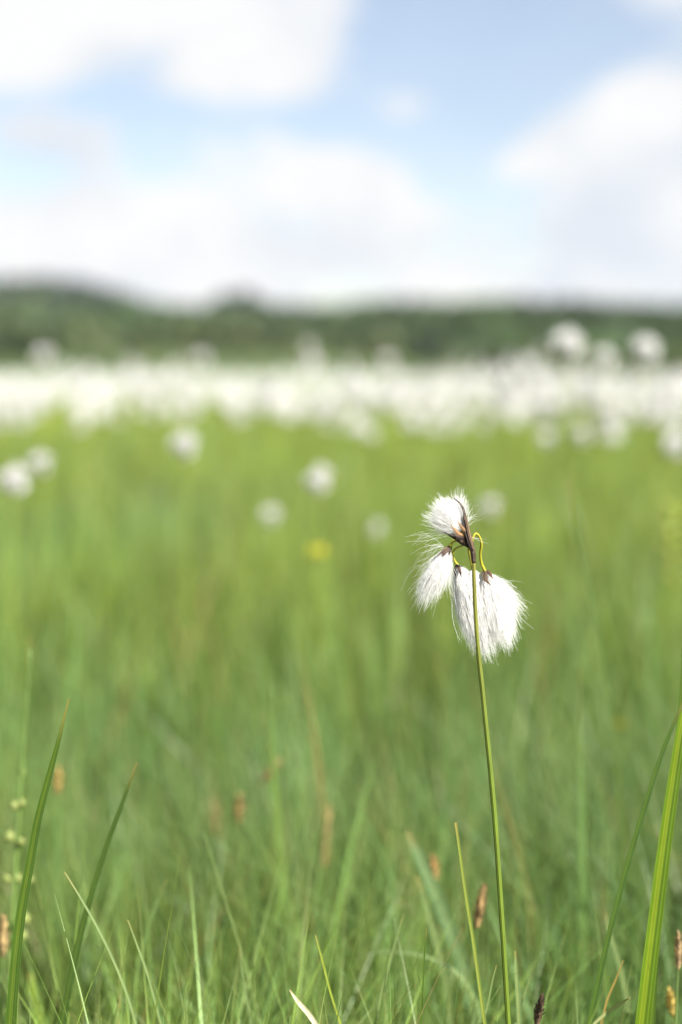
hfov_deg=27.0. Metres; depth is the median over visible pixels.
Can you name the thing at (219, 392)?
cotton grass plant
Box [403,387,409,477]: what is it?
cotton grass plant
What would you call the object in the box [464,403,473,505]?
cotton grass plant
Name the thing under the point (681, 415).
cotton grass plant
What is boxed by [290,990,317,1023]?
grass blade
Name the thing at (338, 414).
cotton grass plant
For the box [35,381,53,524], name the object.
cotton grass plant
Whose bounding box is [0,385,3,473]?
cotton grass plant
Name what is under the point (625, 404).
cotton grass plant
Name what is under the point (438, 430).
cotton grass plant
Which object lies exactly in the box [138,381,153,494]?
cotton grass plant
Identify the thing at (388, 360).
cotton grass plant
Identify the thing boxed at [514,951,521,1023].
grass blade
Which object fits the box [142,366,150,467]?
cotton grass plant
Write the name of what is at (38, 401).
cotton grass plant
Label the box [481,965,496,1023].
grass blade
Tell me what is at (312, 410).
cotton grass plant
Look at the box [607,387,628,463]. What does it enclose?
cotton grass plant
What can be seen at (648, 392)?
cotton grass plant
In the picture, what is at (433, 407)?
cotton grass plant
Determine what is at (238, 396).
cotton grass plant
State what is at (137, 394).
cotton grass plant
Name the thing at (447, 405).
cotton grass plant
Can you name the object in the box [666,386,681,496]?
cotton grass plant
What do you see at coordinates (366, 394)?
cotton grass plant
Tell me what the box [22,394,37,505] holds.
cotton grass plant
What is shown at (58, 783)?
sedge spike
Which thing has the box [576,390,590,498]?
cotton grass plant
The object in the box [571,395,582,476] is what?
cotton grass plant
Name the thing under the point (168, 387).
cotton grass plant
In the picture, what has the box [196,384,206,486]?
cotton grass plant
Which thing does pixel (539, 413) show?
cotton grass plant
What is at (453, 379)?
cotton grass plant
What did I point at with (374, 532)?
cotton grass plant
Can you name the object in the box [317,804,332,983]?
sedge spike
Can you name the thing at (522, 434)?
cotton grass plant
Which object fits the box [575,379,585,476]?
cotton grass plant
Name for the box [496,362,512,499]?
cotton grass plant
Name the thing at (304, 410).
cotton grass plant
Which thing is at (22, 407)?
cotton grass plant
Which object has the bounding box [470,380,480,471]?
cotton grass plant
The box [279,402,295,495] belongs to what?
cotton grass plant
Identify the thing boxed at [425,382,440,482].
cotton grass plant
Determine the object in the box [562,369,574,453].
cotton grass plant
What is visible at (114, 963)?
grass blade
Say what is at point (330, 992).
grass blade
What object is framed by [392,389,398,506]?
cotton grass plant
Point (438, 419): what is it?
cotton grass plant
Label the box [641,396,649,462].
cotton grass plant
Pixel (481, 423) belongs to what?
cotton grass plant
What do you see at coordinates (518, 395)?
cotton grass plant
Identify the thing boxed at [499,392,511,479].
cotton grass plant
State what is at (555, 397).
cotton grass plant
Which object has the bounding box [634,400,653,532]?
cotton grass plant
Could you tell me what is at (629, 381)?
cotton grass plant
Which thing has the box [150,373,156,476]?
cotton grass plant
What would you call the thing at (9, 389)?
cotton grass plant
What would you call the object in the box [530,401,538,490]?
cotton grass plant
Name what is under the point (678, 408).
cotton grass plant
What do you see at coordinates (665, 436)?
cotton grass plant
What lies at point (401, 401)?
cotton grass plant
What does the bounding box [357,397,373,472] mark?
cotton grass plant
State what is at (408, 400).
cotton grass plant
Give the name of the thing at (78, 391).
cotton grass plant
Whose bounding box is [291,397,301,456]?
cotton grass plant
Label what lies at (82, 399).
cotton grass plant
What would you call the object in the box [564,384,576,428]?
cotton grass plant
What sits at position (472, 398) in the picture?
cotton grass plant
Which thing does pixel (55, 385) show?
cotton grass plant
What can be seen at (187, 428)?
cotton grass plant
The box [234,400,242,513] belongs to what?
cotton grass plant
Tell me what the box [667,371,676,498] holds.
cotton grass plant
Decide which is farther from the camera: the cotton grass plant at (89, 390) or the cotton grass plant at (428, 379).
the cotton grass plant at (428, 379)
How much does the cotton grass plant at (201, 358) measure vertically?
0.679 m
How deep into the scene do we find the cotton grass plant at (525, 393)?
6.79 m
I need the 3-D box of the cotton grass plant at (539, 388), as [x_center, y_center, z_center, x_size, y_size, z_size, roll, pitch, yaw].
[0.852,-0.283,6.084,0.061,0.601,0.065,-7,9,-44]
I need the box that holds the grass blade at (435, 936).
[416,875,454,1023]
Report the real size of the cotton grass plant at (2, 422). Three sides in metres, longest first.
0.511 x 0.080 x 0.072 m
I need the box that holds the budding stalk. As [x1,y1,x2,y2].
[2,648,33,979]
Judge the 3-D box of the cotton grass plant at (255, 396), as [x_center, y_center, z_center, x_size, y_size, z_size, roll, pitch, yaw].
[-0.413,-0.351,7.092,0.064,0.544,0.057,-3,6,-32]
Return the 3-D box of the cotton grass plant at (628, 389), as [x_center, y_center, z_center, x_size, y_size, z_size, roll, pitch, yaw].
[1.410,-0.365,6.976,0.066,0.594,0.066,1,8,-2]
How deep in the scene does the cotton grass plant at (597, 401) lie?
6.67 m
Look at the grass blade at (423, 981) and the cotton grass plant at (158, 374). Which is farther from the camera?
the cotton grass plant at (158, 374)
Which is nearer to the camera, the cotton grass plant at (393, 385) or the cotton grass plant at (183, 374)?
the cotton grass plant at (393, 385)
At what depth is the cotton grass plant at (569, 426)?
7.51 m
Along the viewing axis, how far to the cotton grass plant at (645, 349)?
2.50 m
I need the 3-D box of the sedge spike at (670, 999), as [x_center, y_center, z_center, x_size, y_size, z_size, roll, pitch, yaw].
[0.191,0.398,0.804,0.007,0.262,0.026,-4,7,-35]
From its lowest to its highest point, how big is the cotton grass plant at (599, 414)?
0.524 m
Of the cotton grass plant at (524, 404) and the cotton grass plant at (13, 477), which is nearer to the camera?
the cotton grass plant at (13, 477)
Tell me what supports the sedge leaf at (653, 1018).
on the ground at (299, 510)
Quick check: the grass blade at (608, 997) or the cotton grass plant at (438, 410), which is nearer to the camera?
the grass blade at (608, 997)
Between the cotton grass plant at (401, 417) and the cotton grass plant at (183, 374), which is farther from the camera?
the cotton grass plant at (183, 374)
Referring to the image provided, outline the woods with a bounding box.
[0,274,681,377]
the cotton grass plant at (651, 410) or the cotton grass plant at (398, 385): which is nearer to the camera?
the cotton grass plant at (651, 410)
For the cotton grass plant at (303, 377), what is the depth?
6.89 m
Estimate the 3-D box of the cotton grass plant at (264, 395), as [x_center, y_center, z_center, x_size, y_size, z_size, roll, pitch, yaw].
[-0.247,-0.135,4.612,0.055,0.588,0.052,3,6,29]
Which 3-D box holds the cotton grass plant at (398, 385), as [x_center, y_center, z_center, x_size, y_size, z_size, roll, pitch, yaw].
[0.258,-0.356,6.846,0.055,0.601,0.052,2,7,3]
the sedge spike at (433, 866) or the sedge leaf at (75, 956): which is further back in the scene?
the sedge spike at (433, 866)
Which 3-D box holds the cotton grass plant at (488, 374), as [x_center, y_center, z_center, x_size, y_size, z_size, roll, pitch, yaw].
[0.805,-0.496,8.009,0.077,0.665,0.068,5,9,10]
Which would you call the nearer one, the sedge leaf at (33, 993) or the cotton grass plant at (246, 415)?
the sedge leaf at (33, 993)
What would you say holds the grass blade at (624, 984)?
on the ground at (299, 510)
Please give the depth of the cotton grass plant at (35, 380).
7.70 m
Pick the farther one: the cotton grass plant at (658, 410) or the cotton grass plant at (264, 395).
the cotton grass plant at (658, 410)
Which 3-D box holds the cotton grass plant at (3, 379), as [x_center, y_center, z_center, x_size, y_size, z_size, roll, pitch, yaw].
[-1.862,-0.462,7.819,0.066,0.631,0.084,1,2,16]
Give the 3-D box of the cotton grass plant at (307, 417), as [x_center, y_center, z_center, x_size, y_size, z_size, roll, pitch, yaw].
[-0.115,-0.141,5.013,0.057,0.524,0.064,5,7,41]
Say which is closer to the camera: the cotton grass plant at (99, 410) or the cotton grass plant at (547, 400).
the cotton grass plant at (547, 400)
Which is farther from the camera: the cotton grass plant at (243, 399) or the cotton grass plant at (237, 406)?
the cotton grass plant at (243, 399)
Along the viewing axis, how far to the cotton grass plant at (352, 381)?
4.75 m
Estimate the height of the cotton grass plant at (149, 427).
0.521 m
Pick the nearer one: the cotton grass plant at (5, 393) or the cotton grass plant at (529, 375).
the cotton grass plant at (529, 375)
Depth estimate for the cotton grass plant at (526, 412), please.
4.86 m
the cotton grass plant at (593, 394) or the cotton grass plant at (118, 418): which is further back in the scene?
the cotton grass plant at (118, 418)
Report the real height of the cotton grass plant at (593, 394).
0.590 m
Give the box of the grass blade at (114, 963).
[64,872,136,1023]
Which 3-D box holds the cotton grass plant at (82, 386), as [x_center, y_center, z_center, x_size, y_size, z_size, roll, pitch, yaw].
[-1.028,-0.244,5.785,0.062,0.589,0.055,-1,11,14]
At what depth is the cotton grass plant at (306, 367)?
6.49 m
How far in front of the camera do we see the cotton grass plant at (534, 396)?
5.57 m
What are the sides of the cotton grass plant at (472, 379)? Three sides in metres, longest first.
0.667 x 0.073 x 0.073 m
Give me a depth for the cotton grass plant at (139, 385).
5.63 m
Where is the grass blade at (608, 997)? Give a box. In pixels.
[600,960,623,1023]
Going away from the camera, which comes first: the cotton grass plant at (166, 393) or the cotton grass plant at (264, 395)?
the cotton grass plant at (264, 395)
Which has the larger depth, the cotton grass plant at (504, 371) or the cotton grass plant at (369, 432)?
the cotton grass plant at (369, 432)
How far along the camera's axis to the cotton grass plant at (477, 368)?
6.66 m
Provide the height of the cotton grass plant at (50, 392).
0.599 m
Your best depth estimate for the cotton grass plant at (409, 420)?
4.07 m
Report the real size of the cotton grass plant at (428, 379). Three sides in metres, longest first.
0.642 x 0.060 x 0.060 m
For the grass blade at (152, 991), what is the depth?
0.73 m
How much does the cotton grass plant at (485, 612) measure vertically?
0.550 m
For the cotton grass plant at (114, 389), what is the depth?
5.50 m
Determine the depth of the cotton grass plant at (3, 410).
4.34 m
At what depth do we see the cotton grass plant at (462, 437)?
7.26 m
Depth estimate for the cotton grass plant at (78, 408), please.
4.28 m
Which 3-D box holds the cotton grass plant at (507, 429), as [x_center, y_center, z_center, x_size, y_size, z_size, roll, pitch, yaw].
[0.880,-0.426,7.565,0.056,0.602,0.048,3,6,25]
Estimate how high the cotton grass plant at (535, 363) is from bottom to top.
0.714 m
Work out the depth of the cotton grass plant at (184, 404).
5.02 m
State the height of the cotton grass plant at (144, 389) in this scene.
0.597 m
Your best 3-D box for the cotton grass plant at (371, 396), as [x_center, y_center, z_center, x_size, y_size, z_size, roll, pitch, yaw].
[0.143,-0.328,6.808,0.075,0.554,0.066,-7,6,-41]
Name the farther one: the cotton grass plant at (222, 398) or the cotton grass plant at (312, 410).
the cotton grass plant at (222, 398)
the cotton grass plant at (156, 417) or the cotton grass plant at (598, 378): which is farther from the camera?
the cotton grass plant at (156, 417)
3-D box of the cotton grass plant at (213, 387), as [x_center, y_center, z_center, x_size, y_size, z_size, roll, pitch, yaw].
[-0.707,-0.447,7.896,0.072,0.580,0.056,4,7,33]
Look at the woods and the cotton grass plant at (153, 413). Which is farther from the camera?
the woods
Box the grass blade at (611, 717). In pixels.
[566,478,635,1017]
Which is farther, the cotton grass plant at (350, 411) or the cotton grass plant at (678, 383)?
the cotton grass plant at (350, 411)
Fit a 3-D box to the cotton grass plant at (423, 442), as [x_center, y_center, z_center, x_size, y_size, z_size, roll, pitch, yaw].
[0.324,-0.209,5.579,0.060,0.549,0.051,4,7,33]
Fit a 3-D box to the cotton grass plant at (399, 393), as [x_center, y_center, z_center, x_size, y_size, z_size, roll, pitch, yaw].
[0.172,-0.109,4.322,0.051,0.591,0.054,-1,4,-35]
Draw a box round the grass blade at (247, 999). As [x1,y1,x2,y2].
[239,950,253,1023]
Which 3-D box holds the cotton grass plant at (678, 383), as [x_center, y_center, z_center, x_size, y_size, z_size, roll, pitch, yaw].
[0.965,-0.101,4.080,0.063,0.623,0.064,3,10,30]
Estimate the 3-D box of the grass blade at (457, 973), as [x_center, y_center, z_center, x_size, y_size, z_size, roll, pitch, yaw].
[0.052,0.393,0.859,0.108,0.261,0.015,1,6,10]
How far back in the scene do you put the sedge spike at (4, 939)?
0.82 m
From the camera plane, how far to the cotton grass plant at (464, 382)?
6.58 m
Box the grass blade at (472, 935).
[455,822,486,1023]
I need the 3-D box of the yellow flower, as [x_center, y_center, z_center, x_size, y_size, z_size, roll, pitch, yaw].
[-0.027,0.236,1.768,0.026,0.392,0.025,2,6,17]
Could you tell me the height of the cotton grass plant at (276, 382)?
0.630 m
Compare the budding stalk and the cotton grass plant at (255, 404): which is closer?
the budding stalk
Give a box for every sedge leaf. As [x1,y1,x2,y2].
[5,698,68,1023]
[29,973,46,1023]
[59,762,137,1023]
[405,831,478,1023]
[587,703,681,1023]
[635,710,681,1023]
[651,656,681,1023]
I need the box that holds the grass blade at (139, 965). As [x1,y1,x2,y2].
[127,879,166,1023]
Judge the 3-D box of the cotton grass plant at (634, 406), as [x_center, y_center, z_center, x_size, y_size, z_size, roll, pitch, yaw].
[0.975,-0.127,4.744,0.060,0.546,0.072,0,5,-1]
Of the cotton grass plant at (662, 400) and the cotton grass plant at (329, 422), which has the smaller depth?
the cotton grass plant at (329, 422)
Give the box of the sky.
[0,0,681,307]
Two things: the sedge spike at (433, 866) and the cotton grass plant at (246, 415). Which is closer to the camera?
the sedge spike at (433, 866)
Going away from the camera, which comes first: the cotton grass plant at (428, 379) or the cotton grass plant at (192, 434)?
the cotton grass plant at (192, 434)
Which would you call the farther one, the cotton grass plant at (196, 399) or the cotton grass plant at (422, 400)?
the cotton grass plant at (196, 399)
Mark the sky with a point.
(174, 152)
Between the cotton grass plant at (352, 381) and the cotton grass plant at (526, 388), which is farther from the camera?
the cotton grass plant at (526, 388)
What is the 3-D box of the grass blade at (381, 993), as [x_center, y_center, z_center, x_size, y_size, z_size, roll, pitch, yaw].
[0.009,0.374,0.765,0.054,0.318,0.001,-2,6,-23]
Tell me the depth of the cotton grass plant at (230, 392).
6.55 m
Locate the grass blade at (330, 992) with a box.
[315,935,341,1023]
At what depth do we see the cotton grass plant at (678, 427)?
3.43 m
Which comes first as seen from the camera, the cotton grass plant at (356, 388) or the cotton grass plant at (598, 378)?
the cotton grass plant at (356, 388)
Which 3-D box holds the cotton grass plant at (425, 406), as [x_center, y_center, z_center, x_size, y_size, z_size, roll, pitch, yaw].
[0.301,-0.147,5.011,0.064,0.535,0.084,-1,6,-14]
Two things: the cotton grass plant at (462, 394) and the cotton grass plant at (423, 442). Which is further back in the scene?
the cotton grass plant at (462, 394)
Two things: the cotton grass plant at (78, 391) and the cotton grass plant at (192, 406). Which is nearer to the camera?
the cotton grass plant at (192, 406)
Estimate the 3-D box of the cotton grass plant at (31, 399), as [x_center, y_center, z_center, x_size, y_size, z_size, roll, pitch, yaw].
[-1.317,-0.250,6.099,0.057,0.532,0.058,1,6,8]
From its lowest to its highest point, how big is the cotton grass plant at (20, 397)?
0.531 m
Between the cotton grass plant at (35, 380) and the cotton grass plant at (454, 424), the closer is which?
the cotton grass plant at (454, 424)
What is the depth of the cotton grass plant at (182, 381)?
6.25 m
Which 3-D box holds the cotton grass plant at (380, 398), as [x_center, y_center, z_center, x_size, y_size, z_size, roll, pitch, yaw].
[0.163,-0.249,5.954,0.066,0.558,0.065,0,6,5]
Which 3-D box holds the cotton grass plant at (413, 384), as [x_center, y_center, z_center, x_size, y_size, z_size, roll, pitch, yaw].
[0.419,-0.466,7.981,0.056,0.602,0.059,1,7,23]
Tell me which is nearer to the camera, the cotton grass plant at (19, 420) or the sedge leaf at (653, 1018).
the sedge leaf at (653, 1018)
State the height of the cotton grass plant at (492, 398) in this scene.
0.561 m
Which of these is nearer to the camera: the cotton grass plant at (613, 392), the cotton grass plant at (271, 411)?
the cotton grass plant at (613, 392)
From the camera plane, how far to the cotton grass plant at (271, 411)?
7.49 m
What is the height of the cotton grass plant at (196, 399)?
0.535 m
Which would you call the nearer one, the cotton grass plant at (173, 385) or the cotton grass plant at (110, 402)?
the cotton grass plant at (110, 402)
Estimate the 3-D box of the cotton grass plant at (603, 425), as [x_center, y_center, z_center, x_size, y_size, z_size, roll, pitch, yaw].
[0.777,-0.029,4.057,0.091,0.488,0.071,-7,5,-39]
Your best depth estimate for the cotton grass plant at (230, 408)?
4.45 m
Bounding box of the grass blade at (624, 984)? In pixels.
[605,913,634,1023]
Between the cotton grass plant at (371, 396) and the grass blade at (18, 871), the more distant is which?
the cotton grass plant at (371, 396)
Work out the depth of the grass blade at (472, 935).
0.69 m
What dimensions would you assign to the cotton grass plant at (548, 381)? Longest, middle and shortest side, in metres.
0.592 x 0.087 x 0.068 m
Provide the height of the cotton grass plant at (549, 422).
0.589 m
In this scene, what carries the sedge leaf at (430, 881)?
on the ground at (299, 510)
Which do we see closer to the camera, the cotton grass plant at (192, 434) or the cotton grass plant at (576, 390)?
the cotton grass plant at (192, 434)
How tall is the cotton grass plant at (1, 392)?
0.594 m
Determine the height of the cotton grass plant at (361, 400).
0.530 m
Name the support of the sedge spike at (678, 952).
on the ground at (299, 510)
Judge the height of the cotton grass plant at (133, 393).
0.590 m
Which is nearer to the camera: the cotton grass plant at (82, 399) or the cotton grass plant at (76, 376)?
the cotton grass plant at (82, 399)
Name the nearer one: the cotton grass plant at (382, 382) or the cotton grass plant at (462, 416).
the cotton grass plant at (462, 416)
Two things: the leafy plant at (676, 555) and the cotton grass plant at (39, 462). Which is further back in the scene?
the cotton grass plant at (39, 462)
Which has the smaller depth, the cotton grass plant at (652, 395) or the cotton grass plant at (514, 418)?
the cotton grass plant at (514, 418)
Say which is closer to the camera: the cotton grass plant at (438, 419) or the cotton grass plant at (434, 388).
the cotton grass plant at (438, 419)
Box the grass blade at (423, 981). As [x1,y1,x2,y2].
[420,928,426,1023]
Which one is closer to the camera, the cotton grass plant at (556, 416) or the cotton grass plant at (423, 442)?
the cotton grass plant at (423, 442)
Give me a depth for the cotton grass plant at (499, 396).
4.32 m
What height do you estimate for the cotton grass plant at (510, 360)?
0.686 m
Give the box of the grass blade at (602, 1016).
[593,997,629,1023]
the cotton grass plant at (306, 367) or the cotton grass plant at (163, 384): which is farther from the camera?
the cotton grass plant at (163, 384)
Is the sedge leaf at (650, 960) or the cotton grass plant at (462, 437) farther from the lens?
the cotton grass plant at (462, 437)
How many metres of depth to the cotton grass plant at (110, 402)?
5.78 m
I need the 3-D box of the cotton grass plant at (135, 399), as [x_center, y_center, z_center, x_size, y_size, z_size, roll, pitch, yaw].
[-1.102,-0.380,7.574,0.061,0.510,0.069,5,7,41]
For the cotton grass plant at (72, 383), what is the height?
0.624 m
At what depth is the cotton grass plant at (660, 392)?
5.97 m
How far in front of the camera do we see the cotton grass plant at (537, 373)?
6.51 m
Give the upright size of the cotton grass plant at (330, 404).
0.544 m
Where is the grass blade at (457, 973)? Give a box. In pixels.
[338,951,481,1022]
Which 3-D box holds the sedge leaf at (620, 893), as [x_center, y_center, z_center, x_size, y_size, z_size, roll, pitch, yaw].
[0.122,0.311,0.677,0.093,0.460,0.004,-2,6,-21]
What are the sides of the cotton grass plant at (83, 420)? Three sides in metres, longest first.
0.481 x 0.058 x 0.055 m
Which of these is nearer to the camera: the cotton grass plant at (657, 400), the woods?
the cotton grass plant at (657, 400)
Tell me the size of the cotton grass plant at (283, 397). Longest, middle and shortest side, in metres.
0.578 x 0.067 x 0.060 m
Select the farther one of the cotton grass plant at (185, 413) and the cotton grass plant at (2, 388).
the cotton grass plant at (2, 388)
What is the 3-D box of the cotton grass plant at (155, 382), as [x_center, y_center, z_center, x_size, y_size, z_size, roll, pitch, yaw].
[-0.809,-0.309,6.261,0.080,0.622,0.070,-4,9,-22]
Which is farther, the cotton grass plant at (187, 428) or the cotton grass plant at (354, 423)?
the cotton grass plant at (187, 428)
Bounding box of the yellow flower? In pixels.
[308,545,329,795]
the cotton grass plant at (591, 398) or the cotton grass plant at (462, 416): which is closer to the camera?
the cotton grass plant at (462, 416)
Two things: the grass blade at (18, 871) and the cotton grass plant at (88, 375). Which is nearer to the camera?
the grass blade at (18, 871)
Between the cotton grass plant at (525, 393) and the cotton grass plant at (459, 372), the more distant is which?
the cotton grass plant at (459, 372)
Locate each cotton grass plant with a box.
[0,372,7,383]
[0,379,7,511]
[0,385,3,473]
[0,389,8,500]
[0,404,8,514]
[0,417,6,463]
[0,458,28,777]
[3,382,13,436]
[3,383,10,468]
[4,383,23,462]
[8,404,28,511]
[11,401,27,468]
[16,393,24,460]
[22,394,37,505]
[22,402,43,513]
[26,388,34,453]
[26,393,42,483]
[27,384,37,456]
[29,451,50,737]
[30,390,43,485]
[33,372,41,429]
[34,345,52,594]
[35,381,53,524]
[40,377,57,517]
[41,387,57,529]
[52,379,60,474]
[64,369,79,482]
[68,365,81,473]
[69,393,90,494]
[72,415,88,486]
[73,391,88,485]
[74,386,88,446]
[78,381,94,496]
[79,363,102,495]
[87,381,94,498]
[87,381,95,490]
[91,396,109,526]
[104,376,121,492]
[104,393,115,503]
[109,411,122,453]
[113,401,123,458]
[121,361,141,514]
[124,370,135,469]
[128,393,138,441]
[131,384,135,419]
[133,402,144,441]
[134,373,147,502]
[134,384,139,453]
[136,380,148,476]
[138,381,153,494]
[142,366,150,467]
[146,408,157,493]
[147,392,158,493]
[149,372,165,494]
[149,393,166,485]
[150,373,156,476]
[156,370,161,446]
[157,395,161,476]
[160,387,169,464]
[162,379,166,466]
[162,391,172,469]
[164,359,180,512]
[164,380,172,501]
[165,399,180,485]
[167,382,176,450]
[169,428,195,747]
[175,369,185,495]
[178,372,187,436]
[178,392,192,505]
[181,391,200,514]
[181,410,189,458]
[183,377,193,491]
[184,390,199,510]
[186,374,196,471]
[190,391,200,489]
[193,351,208,477]
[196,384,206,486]
[208,380,218,452]
[214,386,230,512]
[215,389,225,468]
[218,382,233,484]
[224,403,243,502]
[225,373,236,479]
[234,383,241,438]
[234,390,240,485]
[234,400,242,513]
[235,394,246,478]
[243,411,251,472]
[249,397,270,500]
[251,379,267,457]
[252,395,260,473]
[256,379,272,498]
[262,503,278,671]
[264,405,273,480]
[266,400,276,474]
[267,383,273,431]
[267,391,280,494]
[271,369,283,474]
[273,409,283,483]
[276,384,292,462]
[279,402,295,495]
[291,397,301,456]
[291,405,302,470]
[293,397,313,488]
[294,369,308,458]
[298,393,305,430]
[300,399,314,495]
[303,356,312,488]
[304,340,324,479]
[304,457,330,641]
[305,398,322,496]
[315,394,329,520]
[320,410,337,500]
[322,394,340,508]
[323,386,342,494]
[334,413,340,473]
[340,397,351,487]
[342,378,352,442]
[343,411,365,528]
[345,370,372,543]
[345,403,354,479]
[346,358,358,452]
[347,368,365,507]
[347,394,359,487]
[352,420,377,536]
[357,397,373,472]
[358,395,366,480]
[361,383,370,454]
[362,387,375,475]
[370,516,383,606]
[373,389,386,482]
[374,393,385,444]
[375,368,393,505]
[380,354,394,510]
[381,395,392,483]
[385,377,398,496]
[387,390,400,487]
[390,403,406,486]
[392,380,409,521]
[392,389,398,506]
[393,377,399,451]
[397,388,404,494]
[400,400,403,446]
[401,403,421,531]
[401,485,530,1023]
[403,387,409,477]
[403,389,414,500]
[410,376,417,443]
[411,377,425,500]
[416,392,427,506]
[417,396,435,495]
[420,395,428,508]
[421,415,437,499]
[424,369,438,458]
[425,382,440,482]
[427,376,440,475]
[427,397,446,490]
[427,415,441,480]
[429,379,439,497]
[429,416,443,479]
[438,393,452,479]
[443,396,454,487]
[444,392,460,480]
[447,413,461,492]
[448,371,459,481]
[448,403,469,505]
[454,360,463,494]
[456,385,467,469]
[457,386,466,486]
[460,377,473,481]
[463,385,482,501]
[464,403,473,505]
[469,365,480,436]
[470,358,482,437]
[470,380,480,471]
[476,366,493,444]
[476,411,491,473]
[480,389,499,510]
[481,492,498,652]
[489,384,508,508]
[492,408,505,497]
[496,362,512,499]
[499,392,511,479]
[500,363,521,506]
[503,384,507,473]
[505,354,516,494]
[505,401,522,543]
[506,391,514,498]
[507,389,523,506]
[515,391,539,512]
[518,378,529,471]
[518,395,538,485]
[518,397,526,487]
[519,380,532,479]
[520,355,541,543]
[522,401,536,514]
[524,348,542,479]
[525,395,536,520]
[526,377,561,558]
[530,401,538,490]
[531,379,549,469]
[532,403,552,524]
[533,377,546,463]
[536,371,541,482]
[537,423,553,596]
[541,379,556,481]
[541,381,560,487]
[550,325,583,625]
[551,411,562,499]
[556,391,574,511]
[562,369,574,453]
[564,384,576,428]
[569,389,574,463]
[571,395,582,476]
[572,421,589,598]
[573,383,578,428]
[575,362,583,493]
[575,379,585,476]
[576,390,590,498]
[581,372,600,459]
[582,390,595,472]
[587,382,602,500]
[588,399,598,460]
[589,373,603,479]
[591,380,598,494]
[593,348,613,564]
[593,403,605,499]
[594,380,614,511]
[596,416,623,551]
[596,418,628,533]
[598,399,617,512]
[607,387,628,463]
[608,387,618,507]
[609,400,630,518]
[619,394,629,460]
[622,370,638,436]
[625,378,637,472]
[625,393,642,473]
[632,334,658,625]
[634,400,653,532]
[636,377,647,485]
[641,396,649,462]
[643,380,654,472]
[647,401,656,492]
[648,389,655,475]
[651,405,662,501]
[654,381,667,491]
[654,395,660,467]
[654,400,675,522]
[656,395,667,485]
[661,400,670,491]
[662,430,681,638]
[663,378,671,430]
[664,416,681,560]
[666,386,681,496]
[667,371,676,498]
[668,368,681,502]
[672,398,681,495]
[676,371,681,492]
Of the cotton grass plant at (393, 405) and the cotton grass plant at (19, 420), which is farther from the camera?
the cotton grass plant at (393, 405)
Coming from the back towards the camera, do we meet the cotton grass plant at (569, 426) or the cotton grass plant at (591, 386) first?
the cotton grass plant at (569, 426)
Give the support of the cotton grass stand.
on the ground at (299, 510)
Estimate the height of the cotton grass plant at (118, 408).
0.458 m
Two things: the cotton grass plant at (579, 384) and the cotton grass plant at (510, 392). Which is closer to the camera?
the cotton grass plant at (510, 392)
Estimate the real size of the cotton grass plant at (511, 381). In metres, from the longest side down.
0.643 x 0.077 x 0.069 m
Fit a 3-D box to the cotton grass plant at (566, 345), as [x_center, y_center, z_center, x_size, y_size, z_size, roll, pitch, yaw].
[0.363,0.035,2.329,0.050,0.684,0.053,-5,8,-44]
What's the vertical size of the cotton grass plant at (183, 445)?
0.529 m
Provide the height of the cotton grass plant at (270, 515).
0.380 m
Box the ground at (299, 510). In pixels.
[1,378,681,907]
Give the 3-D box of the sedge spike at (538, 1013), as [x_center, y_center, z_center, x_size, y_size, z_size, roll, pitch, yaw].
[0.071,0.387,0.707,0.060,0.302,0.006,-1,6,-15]
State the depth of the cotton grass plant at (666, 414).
4.34 m
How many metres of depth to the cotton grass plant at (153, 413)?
6.67 m
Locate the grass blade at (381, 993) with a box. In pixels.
[374,914,403,1023]
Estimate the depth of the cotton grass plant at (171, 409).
4.88 m
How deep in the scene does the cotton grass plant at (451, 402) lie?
7.11 m
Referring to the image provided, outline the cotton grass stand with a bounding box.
[0,356,681,475]
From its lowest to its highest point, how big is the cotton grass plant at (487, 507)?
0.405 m
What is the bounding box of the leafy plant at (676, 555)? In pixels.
[655,498,681,741]
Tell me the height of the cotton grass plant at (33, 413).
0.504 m
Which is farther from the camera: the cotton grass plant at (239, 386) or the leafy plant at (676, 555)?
the cotton grass plant at (239, 386)
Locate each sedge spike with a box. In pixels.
[0,914,10,1023]
[51,766,63,981]
[208,797,221,862]
[232,793,246,947]
[243,758,281,955]
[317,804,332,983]
[428,854,443,1019]
[468,882,488,1023]
[533,993,545,1023]
[665,987,675,1023]
[673,930,681,1023]
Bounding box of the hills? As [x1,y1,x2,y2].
[0,290,680,380]
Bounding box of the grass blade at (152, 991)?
[127,920,161,1023]
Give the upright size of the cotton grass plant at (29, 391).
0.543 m
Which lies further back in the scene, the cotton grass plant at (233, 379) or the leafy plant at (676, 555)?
the cotton grass plant at (233, 379)
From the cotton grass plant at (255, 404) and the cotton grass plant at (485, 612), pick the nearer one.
the cotton grass plant at (485, 612)
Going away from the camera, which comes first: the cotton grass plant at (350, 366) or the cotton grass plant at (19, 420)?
the cotton grass plant at (19, 420)
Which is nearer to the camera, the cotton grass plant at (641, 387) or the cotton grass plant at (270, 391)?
the cotton grass plant at (270, 391)
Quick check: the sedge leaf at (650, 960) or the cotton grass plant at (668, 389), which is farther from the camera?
the cotton grass plant at (668, 389)
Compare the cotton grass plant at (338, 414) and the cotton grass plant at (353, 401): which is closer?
the cotton grass plant at (353, 401)
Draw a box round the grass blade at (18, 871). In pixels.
[14,636,30,923]
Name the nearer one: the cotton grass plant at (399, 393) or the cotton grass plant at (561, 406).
the cotton grass plant at (561, 406)
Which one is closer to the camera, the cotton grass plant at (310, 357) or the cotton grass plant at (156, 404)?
the cotton grass plant at (310, 357)
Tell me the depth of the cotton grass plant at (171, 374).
5.08 m

